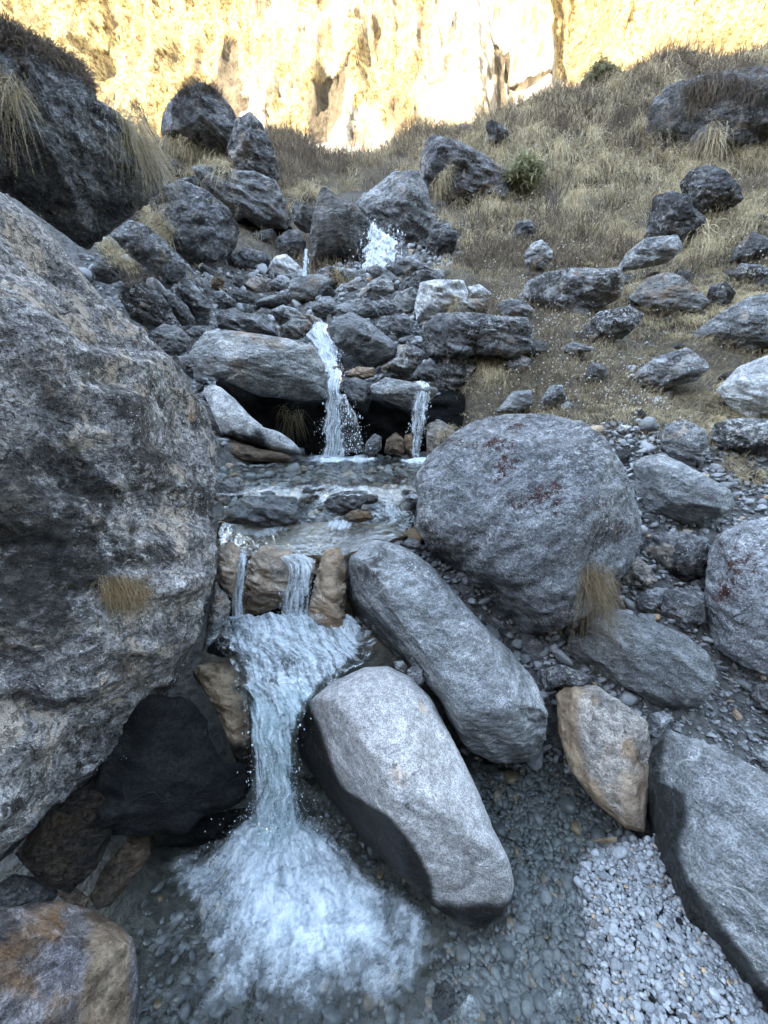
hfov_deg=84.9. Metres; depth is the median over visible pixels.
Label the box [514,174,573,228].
bare bush
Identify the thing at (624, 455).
stone
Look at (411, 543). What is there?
rock
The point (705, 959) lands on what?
gravel
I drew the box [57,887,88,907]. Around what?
rock
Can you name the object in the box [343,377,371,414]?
boulder
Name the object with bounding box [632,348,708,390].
boulder
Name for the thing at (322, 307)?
rock
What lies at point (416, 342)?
rock
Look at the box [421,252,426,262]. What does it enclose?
boulder
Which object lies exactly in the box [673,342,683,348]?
stone
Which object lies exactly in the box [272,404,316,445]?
grass tuft
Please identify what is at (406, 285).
boulder
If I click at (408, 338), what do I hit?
rock
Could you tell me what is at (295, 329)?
rock
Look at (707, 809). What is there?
boulder
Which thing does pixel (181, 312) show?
boulder
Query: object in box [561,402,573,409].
stone
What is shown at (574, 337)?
stone
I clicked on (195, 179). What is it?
rock
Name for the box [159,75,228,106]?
grass tuft
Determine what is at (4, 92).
grass tuft
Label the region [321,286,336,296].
stone
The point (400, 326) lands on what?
rock
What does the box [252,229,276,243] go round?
rock
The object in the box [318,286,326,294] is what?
boulder
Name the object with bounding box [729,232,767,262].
rock
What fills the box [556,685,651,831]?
boulder
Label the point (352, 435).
rock
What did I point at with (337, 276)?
grass tuft
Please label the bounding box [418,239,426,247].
stone
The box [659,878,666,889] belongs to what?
stone
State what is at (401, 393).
boulder
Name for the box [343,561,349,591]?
rock
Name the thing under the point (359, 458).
pool water
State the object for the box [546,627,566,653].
grass tuft
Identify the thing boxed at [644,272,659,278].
stone
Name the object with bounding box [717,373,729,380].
stone
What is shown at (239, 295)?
rock
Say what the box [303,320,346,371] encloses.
waterfall
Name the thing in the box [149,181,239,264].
boulder
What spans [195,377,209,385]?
rock
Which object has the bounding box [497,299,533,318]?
rock
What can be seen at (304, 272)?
waterfall
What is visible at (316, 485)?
stone
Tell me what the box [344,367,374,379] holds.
rock
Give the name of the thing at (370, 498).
stone
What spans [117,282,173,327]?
boulder
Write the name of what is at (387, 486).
rock
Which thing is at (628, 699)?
stone rubble
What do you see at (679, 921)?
stone
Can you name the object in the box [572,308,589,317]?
stone
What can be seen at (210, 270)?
stone
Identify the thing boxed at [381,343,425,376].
boulder
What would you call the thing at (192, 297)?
boulder
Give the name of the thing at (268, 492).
stone
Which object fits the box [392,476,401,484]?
stone
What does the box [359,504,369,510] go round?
stone
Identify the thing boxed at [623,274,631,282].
stone
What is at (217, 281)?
boulder
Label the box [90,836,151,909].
boulder
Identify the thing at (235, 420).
boulder
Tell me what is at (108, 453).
boulder
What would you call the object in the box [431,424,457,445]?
grass tuft
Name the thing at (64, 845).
boulder
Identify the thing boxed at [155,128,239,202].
grass tuft
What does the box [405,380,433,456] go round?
waterfall
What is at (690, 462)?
stone
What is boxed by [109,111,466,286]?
valley grass
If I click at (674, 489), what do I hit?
boulder
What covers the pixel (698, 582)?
rock
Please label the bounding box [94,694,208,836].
boulder
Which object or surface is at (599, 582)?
grass tuft
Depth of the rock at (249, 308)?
6.30 m
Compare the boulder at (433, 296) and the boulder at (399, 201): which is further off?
the boulder at (399, 201)
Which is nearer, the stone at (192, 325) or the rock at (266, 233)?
the stone at (192, 325)
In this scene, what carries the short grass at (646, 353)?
on the hillside
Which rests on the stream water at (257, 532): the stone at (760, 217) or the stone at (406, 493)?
the stone at (406, 493)
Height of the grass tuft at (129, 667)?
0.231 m
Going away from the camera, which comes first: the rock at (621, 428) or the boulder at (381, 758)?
the boulder at (381, 758)
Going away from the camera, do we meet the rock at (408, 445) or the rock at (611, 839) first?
the rock at (611, 839)
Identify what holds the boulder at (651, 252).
on the hillside
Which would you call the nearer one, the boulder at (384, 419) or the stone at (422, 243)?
the boulder at (384, 419)
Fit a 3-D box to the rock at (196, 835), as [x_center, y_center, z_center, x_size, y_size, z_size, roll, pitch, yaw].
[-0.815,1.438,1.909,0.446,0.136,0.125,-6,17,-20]
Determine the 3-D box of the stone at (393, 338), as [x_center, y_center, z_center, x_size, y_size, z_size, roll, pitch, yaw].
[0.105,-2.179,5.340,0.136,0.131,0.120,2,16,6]
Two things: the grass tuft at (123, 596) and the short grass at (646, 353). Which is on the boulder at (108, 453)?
the grass tuft at (123, 596)
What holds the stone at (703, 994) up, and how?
on the gravel at (705, 959)
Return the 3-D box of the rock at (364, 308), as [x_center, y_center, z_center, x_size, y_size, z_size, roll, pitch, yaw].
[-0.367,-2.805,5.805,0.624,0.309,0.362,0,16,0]
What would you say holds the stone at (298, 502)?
in the stream water at (257, 532)
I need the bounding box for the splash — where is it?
[195,781,346,923]
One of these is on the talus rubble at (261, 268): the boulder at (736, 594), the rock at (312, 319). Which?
the rock at (312, 319)
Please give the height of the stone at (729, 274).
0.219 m
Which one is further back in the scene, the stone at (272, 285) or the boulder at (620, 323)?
the stone at (272, 285)
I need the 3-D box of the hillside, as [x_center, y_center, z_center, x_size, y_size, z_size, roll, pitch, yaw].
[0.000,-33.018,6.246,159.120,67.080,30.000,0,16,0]
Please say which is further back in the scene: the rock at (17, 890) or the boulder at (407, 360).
the boulder at (407, 360)
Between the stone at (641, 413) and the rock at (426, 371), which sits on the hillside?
the stone at (641, 413)
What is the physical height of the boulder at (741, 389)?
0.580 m
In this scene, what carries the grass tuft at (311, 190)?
on the hillside
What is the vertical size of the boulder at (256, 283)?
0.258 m
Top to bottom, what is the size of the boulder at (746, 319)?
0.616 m
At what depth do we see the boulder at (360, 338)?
4.68 m
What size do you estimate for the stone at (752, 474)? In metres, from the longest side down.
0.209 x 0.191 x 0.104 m
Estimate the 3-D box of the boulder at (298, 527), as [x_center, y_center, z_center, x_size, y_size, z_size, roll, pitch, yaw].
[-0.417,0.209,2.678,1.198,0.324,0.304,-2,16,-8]
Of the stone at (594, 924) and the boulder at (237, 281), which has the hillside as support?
the boulder at (237, 281)
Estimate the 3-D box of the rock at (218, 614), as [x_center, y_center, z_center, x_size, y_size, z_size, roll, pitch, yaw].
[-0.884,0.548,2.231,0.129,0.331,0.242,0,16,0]
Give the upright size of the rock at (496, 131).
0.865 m
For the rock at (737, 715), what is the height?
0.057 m
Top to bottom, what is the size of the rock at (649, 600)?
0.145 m
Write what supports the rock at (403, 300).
on the hillside
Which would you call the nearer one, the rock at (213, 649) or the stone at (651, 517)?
the rock at (213, 649)
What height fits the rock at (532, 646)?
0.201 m
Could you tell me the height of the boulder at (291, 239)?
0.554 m
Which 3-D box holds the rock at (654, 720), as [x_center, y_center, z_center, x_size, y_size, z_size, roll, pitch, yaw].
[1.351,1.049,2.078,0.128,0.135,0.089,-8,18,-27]
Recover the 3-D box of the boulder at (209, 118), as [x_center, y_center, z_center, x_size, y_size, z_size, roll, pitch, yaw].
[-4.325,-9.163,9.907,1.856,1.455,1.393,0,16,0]
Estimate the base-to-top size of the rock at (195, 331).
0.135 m
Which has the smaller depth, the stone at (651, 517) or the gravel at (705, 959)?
the gravel at (705, 959)
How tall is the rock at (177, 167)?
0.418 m
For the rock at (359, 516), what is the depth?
2.51 m
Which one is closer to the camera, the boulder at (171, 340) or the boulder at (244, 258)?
the boulder at (171, 340)
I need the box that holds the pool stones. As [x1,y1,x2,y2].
[213,431,422,545]
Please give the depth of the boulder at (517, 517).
2.14 m
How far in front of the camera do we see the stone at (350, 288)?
6.20 m
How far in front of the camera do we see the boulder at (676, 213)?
6.64 m
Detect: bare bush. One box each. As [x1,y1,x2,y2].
[116,83,155,132]
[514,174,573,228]
[520,215,544,234]
[678,247,718,282]
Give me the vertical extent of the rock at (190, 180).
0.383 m
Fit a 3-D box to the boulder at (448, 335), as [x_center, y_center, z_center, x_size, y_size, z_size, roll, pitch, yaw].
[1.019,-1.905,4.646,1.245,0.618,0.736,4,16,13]
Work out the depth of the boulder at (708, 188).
7.01 m
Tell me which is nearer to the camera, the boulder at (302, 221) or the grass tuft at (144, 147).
the grass tuft at (144, 147)
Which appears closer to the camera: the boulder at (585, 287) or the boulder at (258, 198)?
the boulder at (585, 287)
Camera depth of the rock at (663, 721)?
1.95 m
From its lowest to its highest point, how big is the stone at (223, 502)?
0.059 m
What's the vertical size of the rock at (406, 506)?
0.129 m
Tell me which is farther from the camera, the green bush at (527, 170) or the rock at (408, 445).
the green bush at (527, 170)
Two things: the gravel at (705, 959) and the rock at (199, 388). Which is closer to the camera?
the gravel at (705, 959)
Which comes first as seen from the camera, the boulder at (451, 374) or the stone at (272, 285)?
the boulder at (451, 374)
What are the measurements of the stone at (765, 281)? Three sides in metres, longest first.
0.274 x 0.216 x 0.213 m
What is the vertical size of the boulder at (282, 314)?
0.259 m
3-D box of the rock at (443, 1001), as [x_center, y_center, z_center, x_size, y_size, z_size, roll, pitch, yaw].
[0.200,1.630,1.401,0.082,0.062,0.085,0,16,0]
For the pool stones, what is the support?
on the hillside
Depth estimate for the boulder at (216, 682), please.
2.07 m
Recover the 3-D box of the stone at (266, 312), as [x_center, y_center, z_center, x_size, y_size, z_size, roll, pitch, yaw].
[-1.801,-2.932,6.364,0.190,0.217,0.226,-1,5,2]
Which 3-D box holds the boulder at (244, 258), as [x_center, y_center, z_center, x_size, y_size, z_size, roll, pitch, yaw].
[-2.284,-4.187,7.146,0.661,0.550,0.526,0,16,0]
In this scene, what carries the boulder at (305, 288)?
on the hillside
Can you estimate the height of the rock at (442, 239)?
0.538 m
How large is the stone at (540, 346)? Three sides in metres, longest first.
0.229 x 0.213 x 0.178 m
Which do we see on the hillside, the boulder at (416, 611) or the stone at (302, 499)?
the boulder at (416, 611)
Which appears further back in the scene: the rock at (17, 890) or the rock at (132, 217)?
the rock at (132, 217)
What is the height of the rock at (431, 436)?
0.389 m
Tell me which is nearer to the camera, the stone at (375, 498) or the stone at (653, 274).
the stone at (375, 498)
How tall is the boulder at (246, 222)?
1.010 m
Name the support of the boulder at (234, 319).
on the hillside
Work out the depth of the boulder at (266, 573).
2.31 m
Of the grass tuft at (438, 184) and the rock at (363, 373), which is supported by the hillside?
the grass tuft at (438, 184)
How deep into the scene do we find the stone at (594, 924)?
1.53 m
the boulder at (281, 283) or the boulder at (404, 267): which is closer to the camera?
the boulder at (404, 267)
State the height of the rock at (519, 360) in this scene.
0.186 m
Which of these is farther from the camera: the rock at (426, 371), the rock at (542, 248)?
the rock at (542, 248)
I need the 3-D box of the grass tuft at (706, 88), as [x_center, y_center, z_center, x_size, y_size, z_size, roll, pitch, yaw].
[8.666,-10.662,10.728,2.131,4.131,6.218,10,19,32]
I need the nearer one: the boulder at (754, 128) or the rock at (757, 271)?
the rock at (757, 271)
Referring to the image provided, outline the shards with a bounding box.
[659,633,767,773]
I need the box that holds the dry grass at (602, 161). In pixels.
[397,30,767,449]
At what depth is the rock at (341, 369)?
4.33 m
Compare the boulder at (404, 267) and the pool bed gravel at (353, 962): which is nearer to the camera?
the pool bed gravel at (353, 962)
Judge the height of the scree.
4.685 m
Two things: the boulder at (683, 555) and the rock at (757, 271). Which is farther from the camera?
the rock at (757, 271)
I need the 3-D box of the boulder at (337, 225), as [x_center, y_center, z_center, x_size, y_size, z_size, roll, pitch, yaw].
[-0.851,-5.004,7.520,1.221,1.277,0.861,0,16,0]
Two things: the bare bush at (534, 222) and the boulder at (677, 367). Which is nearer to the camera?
the boulder at (677, 367)
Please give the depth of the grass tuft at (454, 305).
5.45 m
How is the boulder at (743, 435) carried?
on the hillside
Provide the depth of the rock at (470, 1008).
1.38 m
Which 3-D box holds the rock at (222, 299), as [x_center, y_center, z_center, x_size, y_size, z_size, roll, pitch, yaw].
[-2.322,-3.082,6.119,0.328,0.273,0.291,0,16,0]
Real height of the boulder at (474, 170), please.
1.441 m
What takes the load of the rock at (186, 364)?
on the hillside
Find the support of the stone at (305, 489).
in the stream water at (257, 532)
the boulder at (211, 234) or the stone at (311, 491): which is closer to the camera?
the stone at (311, 491)
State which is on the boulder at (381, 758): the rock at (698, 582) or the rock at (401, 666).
the rock at (401, 666)
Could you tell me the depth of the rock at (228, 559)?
2.23 m
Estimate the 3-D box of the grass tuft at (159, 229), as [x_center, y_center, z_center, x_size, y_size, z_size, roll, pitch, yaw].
[-3.265,-4.111,5.955,0.793,1.850,4.044,-8,18,-26]
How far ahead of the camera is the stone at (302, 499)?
2.56 m
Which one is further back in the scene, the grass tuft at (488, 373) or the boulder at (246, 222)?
the boulder at (246, 222)
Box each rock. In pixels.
[0,874,57,907]
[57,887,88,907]
[123,210,145,222]
[149,808,254,847]
[161,137,182,153]
[168,160,188,177]
[175,177,197,185]
[177,355,193,379]
[184,176,201,185]
[185,326,212,337]
[195,277,210,294]
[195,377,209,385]
[195,384,203,392]
[202,580,230,651]
[206,635,245,657]
[212,290,237,309]
[213,476,244,501]
[216,541,239,598]
[217,527,231,538]
[226,287,254,304]
[228,441,293,462]
[242,303,254,312]
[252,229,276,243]
[256,307,270,313]
[279,318,311,339]
[305,314,323,324]
[311,296,337,317]
[324,490,368,515]
[327,366,343,375]
[334,298,378,318]
[340,399,362,455]
[343,510,373,522]
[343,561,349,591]
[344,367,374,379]
[364,434,381,456]
[376,315,414,337]
[377,298,392,314]
[377,484,400,496]
[384,432,404,456]
[390,494,414,510]
[392,287,416,312]
[393,660,406,672]
[398,335,415,343]
[402,537,421,549]
[404,433,412,455]
[406,666,424,685]
[409,270,441,288]
[410,338,422,349]
[411,358,437,381]
[426,225,458,255]
[426,419,454,455]
[432,980,455,1022]
[454,298,486,312]
[461,994,480,1022]
[468,284,490,300]
[486,119,510,153]
[496,390,532,413]
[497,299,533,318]
[505,355,530,371]
[511,219,535,240]
[514,632,548,666]
[524,240,552,260]
[524,255,547,271]
[537,664,590,690]
[542,385,565,406]
[546,988,561,1013]
[556,342,594,353]
[586,362,609,382]
[592,837,616,843]
[616,425,631,432]
[621,556,657,589]
[637,589,664,612]
[647,710,672,737]
[657,588,705,631]
[659,714,667,728]
[672,270,690,280]
[691,578,704,591]
[706,281,735,307]
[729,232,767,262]
[732,708,742,720]
[733,263,767,282]
[749,682,767,711]
[751,749,767,767]
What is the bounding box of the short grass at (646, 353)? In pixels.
[428,149,767,462]
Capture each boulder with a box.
[0,18,162,249]
[0,192,217,861]
[0,900,138,1023]
[15,778,112,892]
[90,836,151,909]
[91,255,129,283]
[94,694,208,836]
[110,219,185,282]
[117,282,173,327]
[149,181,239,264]
[150,324,190,355]
[158,724,251,818]
[160,83,236,162]
[162,292,195,325]
[174,278,210,325]
[190,330,326,400]
[192,164,291,229]
[192,662,252,774]
[203,384,300,454]
[210,273,224,290]
[215,308,278,335]
[215,378,327,454]
[223,495,308,527]
[224,522,407,563]
[227,111,280,181]
[228,247,269,270]
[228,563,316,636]
[229,274,243,287]
[237,218,292,236]
[242,545,301,614]
[243,276,271,291]
[255,273,333,308]
[266,254,302,279]
[271,277,289,289]
[271,305,304,325]
[275,230,305,257]
[291,191,316,232]
[295,666,514,927]
[304,547,351,651]
[309,187,370,268]
[317,265,358,287]
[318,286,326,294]
[326,389,464,456]
[327,312,397,365]
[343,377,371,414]
[346,540,547,763]
[355,170,433,243]
[357,275,393,298]
[366,264,397,282]
[370,377,437,409]
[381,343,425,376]
[385,254,423,277]
[400,281,413,290]
[412,413,641,633]
[414,279,468,322]
[419,135,510,202]
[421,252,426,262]
[421,312,533,364]
[435,354,476,392]
[519,268,624,312]
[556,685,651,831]
[562,608,716,709]
[581,306,643,340]
[618,235,683,271]
[628,272,710,315]
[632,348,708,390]
[633,454,734,523]
[643,191,704,243]
[644,66,767,156]
[644,532,708,580]
[647,730,767,1004]
[659,420,708,465]
[680,165,743,212]
[693,293,767,350]
[704,517,767,674]
[709,418,767,454]
[716,355,767,418]
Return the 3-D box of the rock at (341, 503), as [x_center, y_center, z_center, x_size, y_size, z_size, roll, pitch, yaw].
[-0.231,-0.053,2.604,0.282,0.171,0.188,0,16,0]
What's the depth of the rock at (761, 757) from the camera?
2.10 m
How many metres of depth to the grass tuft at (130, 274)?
5.07 m
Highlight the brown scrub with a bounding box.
[141,28,767,274]
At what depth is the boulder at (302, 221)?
7.83 m
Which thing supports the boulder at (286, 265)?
on the hillside
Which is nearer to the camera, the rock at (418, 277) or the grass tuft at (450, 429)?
the grass tuft at (450, 429)
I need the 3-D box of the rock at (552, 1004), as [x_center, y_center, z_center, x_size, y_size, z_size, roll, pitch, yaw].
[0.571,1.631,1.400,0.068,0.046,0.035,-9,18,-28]
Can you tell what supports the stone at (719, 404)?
on the hillside
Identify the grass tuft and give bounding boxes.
[0,7,112,110]
[0,65,55,174]
[87,572,170,632]
[91,235,146,279]
[96,87,193,268]
[107,657,151,695]
[112,249,168,289]
[125,200,180,251]
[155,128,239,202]
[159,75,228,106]
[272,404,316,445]
[283,172,324,215]
[328,265,346,286]
[428,160,457,206]
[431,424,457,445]
[433,296,467,313]
[462,355,526,400]
[535,557,641,694]
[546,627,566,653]
[663,199,767,274]
[665,57,767,131]
[668,116,734,169]
[712,453,767,487]
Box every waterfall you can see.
[214,612,377,845]
[231,553,249,625]
[275,554,348,652]
[300,249,309,275]
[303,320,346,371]
[311,368,371,456]
[344,216,408,274]
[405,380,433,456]
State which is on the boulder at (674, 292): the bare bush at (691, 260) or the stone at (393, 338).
the bare bush at (691, 260)
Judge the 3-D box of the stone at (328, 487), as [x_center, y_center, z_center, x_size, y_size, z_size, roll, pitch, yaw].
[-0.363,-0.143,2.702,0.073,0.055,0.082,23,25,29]
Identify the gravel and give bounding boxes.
[135,761,644,1023]
[419,757,639,1023]
[573,833,767,1023]
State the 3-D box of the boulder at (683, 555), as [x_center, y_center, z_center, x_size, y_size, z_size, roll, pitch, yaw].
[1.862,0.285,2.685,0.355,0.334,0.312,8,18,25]
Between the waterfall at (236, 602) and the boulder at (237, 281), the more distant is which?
the boulder at (237, 281)
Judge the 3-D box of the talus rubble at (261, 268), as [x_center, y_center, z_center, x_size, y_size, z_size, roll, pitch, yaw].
[-1.509,-4.253,7.328,6.988,5.698,7.696,0,16,0]
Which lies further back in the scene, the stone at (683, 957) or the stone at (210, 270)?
the stone at (210, 270)
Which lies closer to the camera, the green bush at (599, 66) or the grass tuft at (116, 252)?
the grass tuft at (116, 252)
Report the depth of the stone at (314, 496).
2.60 m
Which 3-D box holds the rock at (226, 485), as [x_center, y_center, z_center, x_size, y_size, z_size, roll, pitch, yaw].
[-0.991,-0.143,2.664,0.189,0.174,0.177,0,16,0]
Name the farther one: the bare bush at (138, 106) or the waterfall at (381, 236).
the bare bush at (138, 106)
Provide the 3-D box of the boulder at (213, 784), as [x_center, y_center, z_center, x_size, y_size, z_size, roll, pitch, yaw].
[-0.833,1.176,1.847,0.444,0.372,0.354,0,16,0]
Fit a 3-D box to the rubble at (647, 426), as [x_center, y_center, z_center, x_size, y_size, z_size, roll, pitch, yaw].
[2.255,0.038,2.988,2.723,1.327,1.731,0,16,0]
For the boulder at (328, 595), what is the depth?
2.24 m
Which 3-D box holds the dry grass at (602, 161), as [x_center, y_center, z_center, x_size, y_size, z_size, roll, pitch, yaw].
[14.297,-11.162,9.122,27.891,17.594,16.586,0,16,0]
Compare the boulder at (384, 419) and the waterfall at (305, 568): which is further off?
the boulder at (384, 419)
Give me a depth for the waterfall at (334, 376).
3.97 m
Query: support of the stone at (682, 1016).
on the gravel at (705, 959)
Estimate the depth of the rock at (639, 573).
2.55 m
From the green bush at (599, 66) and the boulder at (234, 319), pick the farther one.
the green bush at (599, 66)
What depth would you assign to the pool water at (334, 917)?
1.63 m
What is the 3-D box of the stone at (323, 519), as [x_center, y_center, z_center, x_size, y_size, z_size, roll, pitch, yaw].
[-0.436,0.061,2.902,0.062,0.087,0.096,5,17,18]
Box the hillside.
[0,58,767,1023]
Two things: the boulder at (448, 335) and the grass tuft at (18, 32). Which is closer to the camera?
the grass tuft at (18, 32)
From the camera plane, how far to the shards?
2.20 m
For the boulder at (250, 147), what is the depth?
9.08 m
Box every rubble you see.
[78,193,461,460]
[411,543,647,776]
[575,416,767,642]
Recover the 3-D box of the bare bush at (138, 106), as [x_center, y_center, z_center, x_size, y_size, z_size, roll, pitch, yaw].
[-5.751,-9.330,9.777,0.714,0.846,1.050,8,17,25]
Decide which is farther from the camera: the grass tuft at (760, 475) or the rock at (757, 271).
the rock at (757, 271)
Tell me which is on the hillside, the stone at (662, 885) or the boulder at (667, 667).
the boulder at (667, 667)
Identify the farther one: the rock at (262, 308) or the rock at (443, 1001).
the rock at (262, 308)
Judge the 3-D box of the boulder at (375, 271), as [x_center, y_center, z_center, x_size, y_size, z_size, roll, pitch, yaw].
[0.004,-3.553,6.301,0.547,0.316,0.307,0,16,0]
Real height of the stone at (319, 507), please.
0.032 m
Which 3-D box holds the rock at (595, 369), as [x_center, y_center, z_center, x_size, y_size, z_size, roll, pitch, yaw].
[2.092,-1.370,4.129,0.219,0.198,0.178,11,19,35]
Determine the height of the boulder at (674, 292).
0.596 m
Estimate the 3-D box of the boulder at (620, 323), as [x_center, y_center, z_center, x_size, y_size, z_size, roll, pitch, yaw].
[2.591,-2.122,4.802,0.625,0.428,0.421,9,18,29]
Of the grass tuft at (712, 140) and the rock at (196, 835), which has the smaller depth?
the rock at (196, 835)
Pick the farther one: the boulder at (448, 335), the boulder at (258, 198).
the boulder at (258, 198)
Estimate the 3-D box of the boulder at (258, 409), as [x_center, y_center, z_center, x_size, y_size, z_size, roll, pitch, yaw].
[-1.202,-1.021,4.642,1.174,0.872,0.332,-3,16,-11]
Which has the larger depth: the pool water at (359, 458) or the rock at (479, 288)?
the rock at (479, 288)
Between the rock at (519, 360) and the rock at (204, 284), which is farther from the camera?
the rock at (204, 284)
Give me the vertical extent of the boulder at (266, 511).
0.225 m
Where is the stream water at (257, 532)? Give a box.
[219,488,416,555]
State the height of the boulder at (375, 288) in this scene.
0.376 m
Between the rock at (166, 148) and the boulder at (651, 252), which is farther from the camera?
the rock at (166, 148)
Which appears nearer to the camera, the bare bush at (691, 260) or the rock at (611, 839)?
the rock at (611, 839)
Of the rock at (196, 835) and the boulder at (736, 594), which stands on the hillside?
the boulder at (736, 594)
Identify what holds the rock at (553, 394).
on the hillside
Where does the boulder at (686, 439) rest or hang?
on the hillside
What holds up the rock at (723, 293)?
on the hillside
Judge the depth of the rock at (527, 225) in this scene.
8.04 m
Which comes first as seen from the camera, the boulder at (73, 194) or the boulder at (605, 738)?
the boulder at (605, 738)
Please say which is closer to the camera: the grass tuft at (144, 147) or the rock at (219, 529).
the rock at (219, 529)
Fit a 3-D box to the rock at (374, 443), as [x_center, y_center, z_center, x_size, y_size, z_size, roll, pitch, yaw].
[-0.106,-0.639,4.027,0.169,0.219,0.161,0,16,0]
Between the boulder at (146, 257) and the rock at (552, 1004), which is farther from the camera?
the boulder at (146, 257)
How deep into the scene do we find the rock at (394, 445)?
4.12 m
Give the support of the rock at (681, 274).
on the hillside
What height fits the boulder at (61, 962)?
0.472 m
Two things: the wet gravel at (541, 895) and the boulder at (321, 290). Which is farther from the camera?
the boulder at (321, 290)
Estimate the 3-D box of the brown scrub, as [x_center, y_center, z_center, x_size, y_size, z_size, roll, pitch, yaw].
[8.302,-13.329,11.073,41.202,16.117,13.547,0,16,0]
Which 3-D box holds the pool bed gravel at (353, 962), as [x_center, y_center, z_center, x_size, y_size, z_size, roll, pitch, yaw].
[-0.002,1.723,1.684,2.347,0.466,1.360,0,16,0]
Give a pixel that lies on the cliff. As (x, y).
(348, 70)
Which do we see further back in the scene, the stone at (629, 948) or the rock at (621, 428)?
the rock at (621, 428)
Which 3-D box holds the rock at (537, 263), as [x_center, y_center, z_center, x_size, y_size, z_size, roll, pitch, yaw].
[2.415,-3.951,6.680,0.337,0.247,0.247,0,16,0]
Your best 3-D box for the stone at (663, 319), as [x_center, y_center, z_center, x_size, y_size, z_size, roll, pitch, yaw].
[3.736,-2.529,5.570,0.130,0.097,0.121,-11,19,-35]
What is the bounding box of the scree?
[617,260,684,606]
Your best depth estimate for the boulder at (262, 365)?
3.73 m
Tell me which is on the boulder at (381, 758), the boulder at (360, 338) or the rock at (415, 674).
the rock at (415, 674)
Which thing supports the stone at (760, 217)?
on the hillside
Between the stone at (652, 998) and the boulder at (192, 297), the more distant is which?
the boulder at (192, 297)
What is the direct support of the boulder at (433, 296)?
on the hillside
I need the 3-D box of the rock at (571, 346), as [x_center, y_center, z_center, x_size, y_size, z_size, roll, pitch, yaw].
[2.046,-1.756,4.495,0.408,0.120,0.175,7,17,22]
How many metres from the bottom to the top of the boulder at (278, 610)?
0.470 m
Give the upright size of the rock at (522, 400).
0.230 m
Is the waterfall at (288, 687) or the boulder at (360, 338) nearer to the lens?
the waterfall at (288, 687)
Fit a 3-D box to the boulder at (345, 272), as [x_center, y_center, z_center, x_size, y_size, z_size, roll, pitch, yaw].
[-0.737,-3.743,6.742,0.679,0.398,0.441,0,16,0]
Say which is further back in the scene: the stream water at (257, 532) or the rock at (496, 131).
the rock at (496, 131)
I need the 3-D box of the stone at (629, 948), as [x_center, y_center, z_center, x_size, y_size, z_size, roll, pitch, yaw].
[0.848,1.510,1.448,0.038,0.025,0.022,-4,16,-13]
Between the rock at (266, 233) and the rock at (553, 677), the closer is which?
the rock at (553, 677)
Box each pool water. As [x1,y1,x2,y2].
[198,778,414,975]
[215,448,428,498]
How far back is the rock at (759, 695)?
2.24 m
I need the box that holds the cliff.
[0,0,767,154]
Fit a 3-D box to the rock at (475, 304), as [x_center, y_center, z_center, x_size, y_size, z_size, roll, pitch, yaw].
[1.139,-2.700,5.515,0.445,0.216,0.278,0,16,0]
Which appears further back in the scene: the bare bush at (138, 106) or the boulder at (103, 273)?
the bare bush at (138, 106)
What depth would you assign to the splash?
1.79 m
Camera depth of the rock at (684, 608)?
2.38 m
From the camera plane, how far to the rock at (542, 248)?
6.62 m
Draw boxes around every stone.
[190,323,208,327]
[201,265,216,275]
[219,496,230,506]
[259,310,269,315]
[261,490,271,494]
[269,279,275,290]
[295,499,301,507]
[299,496,306,504]
[301,487,310,495]
[304,493,319,504]
[305,489,318,495]
[311,480,320,488]
[315,515,325,521]
[317,505,322,510]
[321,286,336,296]
[323,484,333,494]
[347,286,354,291]
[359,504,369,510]
[367,495,374,504]
[369,494,377,503]
[388,335,397,341]
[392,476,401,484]
[401,489,416,499]
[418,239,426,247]
[525,340,546,355]
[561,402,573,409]
[566,333,575,340]
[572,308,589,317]
[589,919,601,929]
[615,448,631,463]
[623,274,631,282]
[625,944,634,953]
[630,409,645,418]
[642,513,654,521]
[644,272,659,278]
[649,992,655,1003]
[659,317,670,324]
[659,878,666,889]
[669,451,696,468]
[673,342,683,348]
[675,917,683,927]
[677,1013,687,1023]
[678,953,686,962]
[699,988,707,999]
[710,401,725,406]
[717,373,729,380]
[724,269,735,280]
[739,466,763,479]
[751,214,764,223]
[755,276,767,287]
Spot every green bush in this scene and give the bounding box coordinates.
[499,145,549,201]
[579,51,620,90]
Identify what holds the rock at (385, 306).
on the hillside

